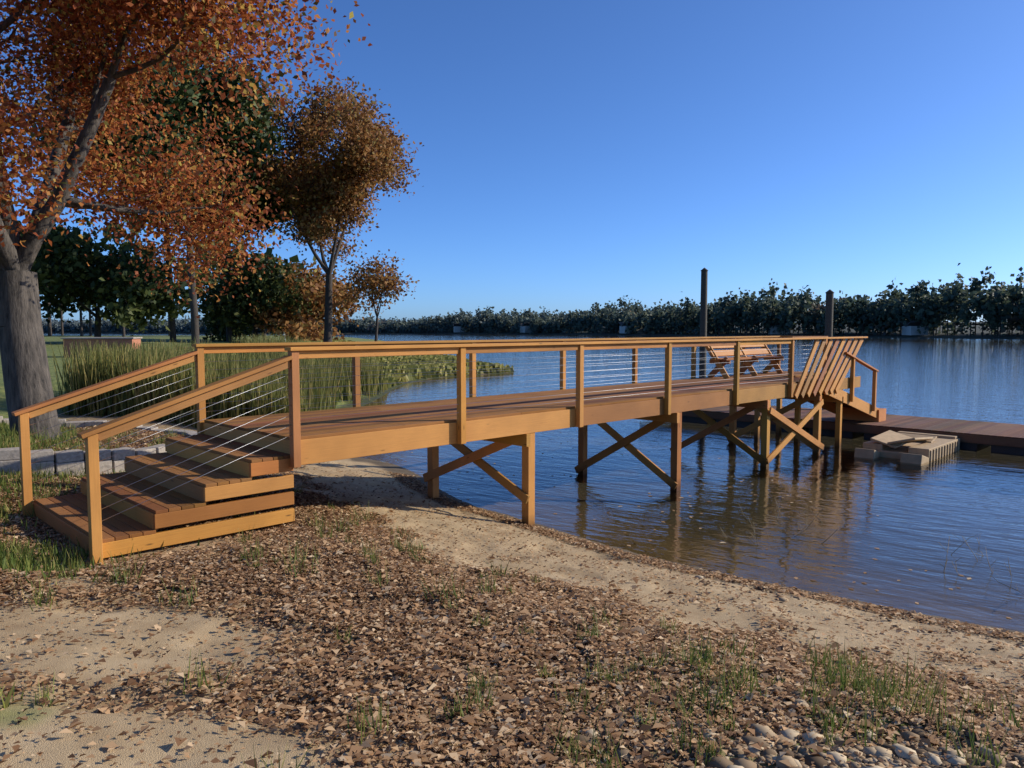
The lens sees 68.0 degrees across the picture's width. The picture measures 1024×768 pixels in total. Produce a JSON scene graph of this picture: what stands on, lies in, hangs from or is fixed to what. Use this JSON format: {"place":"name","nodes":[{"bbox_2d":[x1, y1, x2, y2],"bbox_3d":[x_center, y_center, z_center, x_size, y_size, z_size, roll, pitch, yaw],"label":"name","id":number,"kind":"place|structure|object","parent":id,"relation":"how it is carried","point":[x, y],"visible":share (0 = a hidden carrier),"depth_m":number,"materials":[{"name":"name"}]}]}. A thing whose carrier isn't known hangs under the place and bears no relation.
{"place":"outdoors","nodes":[
{"label":"outdoors","id":0,"kind":"place"},
{"bbox_2d":[0,335,1023,767],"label":"terrain","id":1,"kind":"structure","parent":0,"point":[58,747],"depth_m":5.37,"materials":[{"name":"beige soil"}]},
{"bbox_2d":[0,416,196,476],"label":"tree ring blocks","id":2,"kind":"object","parent":1,"relation":"on","point":[9,457],"visible":0.18,"depth_m":10.73,"materials":[{"name":"concrete"}]},
{"bbox_2d":[0,420,199,708],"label":"lawn grass","id":3,"kind":"structure","parent":1,"relation":"on","point":[5,564],"depth_m":7.46,"materials":[{"name":"green plant"}]},
{"bbox_2d":[17,209,211,336],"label":"green tree","id":4,"kind":"object","parent":1,"relation":"on","point":[141,301],"depth_m":62.81,"materials":[{"name":"green plant"}]},
{"bbox_2d":[61,337,194,357],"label":"brick planter wall","id":5,"kind":"structure","parent":1,"relation":"on","point":[107,341],"depth_m":38.13,"materials":[{"name":"brick"}]},
{"bbox_2d":[27,104,270,341],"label":"tree","id":6,"kind":"object","parent":1,"relation":"on","point":[172,329],"depth_m":73.48,"materials":[{"name":"brown plant"}]},
{"bbox_2d":[16,34,287,343],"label":"autumn tree","id":7,"kind":"object","parent":1,"relation":"on","point":[258,136],"depth_m":55.85,"materials":[{"name":"orange plant"}]},
{"bbox_2d":[46,243,278,336],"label":"tree trunks","id":8,"kind":"object","parent":1,"relation":"on","point":[49,324],"visible":0.03,"depth_m":129.32,"materials":[{"name":"brown plant"}]},
{"bbox_2d":[19,214,315,318],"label":"tree foliage","id":9,"kind":"object","parent":8,"relation":"on","point":[266,253],"visible":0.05,"depth_m":127.03,"materials":[{"name":"green plant"}]},
{"bbox_2d":[0,0,371,438],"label":"oak tree","id":10,"kind":"object","parent":1,"relation":"on","point":[75,37],"depth_m":12.44,"materials":[{"name":"orange plant"}]},
{"bbox_2d":[137,151,296,341],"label":"autumn tree","id":11,"kind":"object","parent":1,"relation":"on","point":[263,200],"depth_m":74.75,"materials":[{"name":"orange plant"}]},
{"bbox_2d":[50,331,387,427],"bbox_3d":[-8.810,-0.448,27.310,8.084,2.872,18.164,0,4,0],"label":"reed bed","id":12,"kind":"object","parent":1,"relation":"on","point":[104,364],"visible":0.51,"depth_m":19.11,"materials":[{"name":"green plant"}]},
{"bbox_2d":[188,245,323,340],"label":"green tree","id":13,"kind":"object","parent":1,"relation":"on","point":[224,312],"depth_m":75.87,"materials":[{"name":"green plant"}]},
{"bbox_2d":[198,254,316,339],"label":"green tree","id":14,"kind":"object","parent":1,"relation":"on","point":[248,331],"depth_m":91.74,"materials":[{"name":"green plant"}]},
{"bbox_2d":[234,259,369,341],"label":"autumn tree","id":15,"kind":"object","parent":1,"relation":"on","point":[301,326],"depth_m":78.42,"materials":[{"name":"orange plant"}]},
{"bbox_2d":[99,339,513,390],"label":"spit grass","id":16,"kind":"structure","parent":1,"relation":"on","point":[408,366],"depth_m":50.25,"materials":[{"name":"green plant"}]},
{"bbox_2d":[218,69,423,341],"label":"tall orange tree","id":17,"kind":"object","parent":1,"relation":"on","point":[368,149],"depth_m":67.42,"materials":[{"name":"orange plant"}]},
{"bbox_2d":[331,249,419,340],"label":"tree","id":18,"kind":"object","parent":1,"relation":"on","point":[374,277],"depth_m":67.61,"materials":[{"name":"orange plant"}]},
{"bbox_2d":[0,425,1023,767],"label":"fallen leaf litter","id":19,"kind":"object","parent":1,"relation":"on","point":[780,657],"visible":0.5,"depth_m":5.04,"materials":[{"name":"brown plant"}]},
{"bbox_2d":[0,420,1023,767],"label":"grass tufts","id":20,"kind":"object","parent":1,"relation":"on","point":[860,688],"visible":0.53,"depth_m":4.60,"materials":[{"name":"green plant"}]},
{"bbox_2d":[565,558,1023,767],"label":"shore pebbles","id":21,"kind":"object","parent":1,"relation":"on","point":[882,752],"visible":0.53,"depth_m":3.83,"materials":[{"name":"stone"}]},
{"bbox_2d":[0,0,1023,321],"label":"sky","id":22,"kind":"structure","parent":0,"point":[575,154],"materials":[{"name":"blue"}]},
{"bbox_2d":[43,322,1023,338],"bbox_3d":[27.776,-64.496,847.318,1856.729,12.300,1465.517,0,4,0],"label":"shore ground","id":23,"kind":"structure","parent":0,"point":[958,335],"depth_m":292.29,"materials":[{"name":"green plant"}]},
{"bbox_2d":[42,263,1023,336],"bbox_3d":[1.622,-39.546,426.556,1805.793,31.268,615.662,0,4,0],"label":"distant trees","id":24,"kind":"object","parent":23,"relation":"on","point":[791,310],"visible":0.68,"depth_m":291.51,"materials":[{"name":"green plant"}]},
{"bbox_2d":[46,292,1023,336],"bbox_3d":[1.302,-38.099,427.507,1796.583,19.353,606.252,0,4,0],"label":"shore trunks","id":25,"kind":"object","parent":23,"relation":"on","point":[746,329],"visible":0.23,"depth_m":273.59,"materials":[{"name":"brown plant"}]},
{"bbox_2d":[43,296,1023,337],"bbox_3d":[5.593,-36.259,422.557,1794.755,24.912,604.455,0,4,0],"label":"distant trees","id":26,"kind":"object","parent":25,"relation":"attached to","point":[1013,318],"visible":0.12,"depth_m":275.52,"materials":[{"name":"green plant"}]},
{"bbox_2d":[453,321,928,334],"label":"shore houses","id":27,"kind":"structure","parent":23,"relation":"on","point":[910,328],"depth_m":285.21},
{"bbox_2d":[44,333,1023,631],"bbox_3d":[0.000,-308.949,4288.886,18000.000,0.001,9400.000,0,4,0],"label":"lake water","id":28,"kind":"structure","parent":0,"point":[896,519],"depth_m":14.33,"materials":[{"name":"blue liquid"}]},
{"bbox_2d":[11,336,885,564],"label":"wooden pier","id":29,"kind":"structure","parent":28,"relation":"in","point":[82,516],"depth_m":10.10,"materials":[{"name":"brown wood"}]},
{"bbox_2d":[30,344,817,520],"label":"dock rail cables","id":30,"kind":"object","parent":29,"relation":"attached to","point":[366,403],"visible":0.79,"depth_m":9.92,"materials":[{"name":"silver metal"}]},
{"bbox_2d":[699,268,707,377],"bbox_3d":[6.903,-0.594,27.465,0.420,7.180,0.420,-4,6,-45],"label":"mooring pile","id":31,"kind":"object","parent":28,"relation":"in","point":[703,322],"visible":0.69,"depth_m":27.25,"materials":[{"name":"brown wood"}]},
{"bbox_2d":[412,452,1011,618],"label":"floating leaves","id":32,"kind":"object","parent":28,"relation":"on","point":[759,534],"visible":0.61,"depth_m":10.72,"materials":[{"name":"brown plant"}]},
{"bbox_2d":[822,289,833,409],"bbox_3d":[10.092,0.107,24.304,0.420,6.240,0.420,-4,6,-45],"label":"mooring pile","id":33,"kind":"object","parent":28,"relation":"in","point":[829,313],"visible":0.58,"depth_m":24.05,"materials":[{"name":"brown wood"}]},
{"bbox_2d":[682,406,1023,454],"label":"floating dock","id":34,"kind":"object","parent":28,"relation":"on","point":[1008,438],"visible":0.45,"depth_m":20.43,"materials":[{"name":"brown wood"}]},
{"bbox_2d":[721,499,1022,593],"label":"water weeds","id":35,"kind":"object","parent":28,"relation":"in","point":[940,544],"visible":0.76,"depth_m":9.93,"materials":[{"name":"brown"}]},
{"bbox_2d":[854,430,959,463],"bbox_3d":[9.547,1.573,18.277,2.966,0.842,1.504,-4,6,-45],"label":"floating dock","id":36,"kind":"object","parent":28,"relation":"in","point":[912,447],"visible":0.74,"depth_m":17.82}
]}

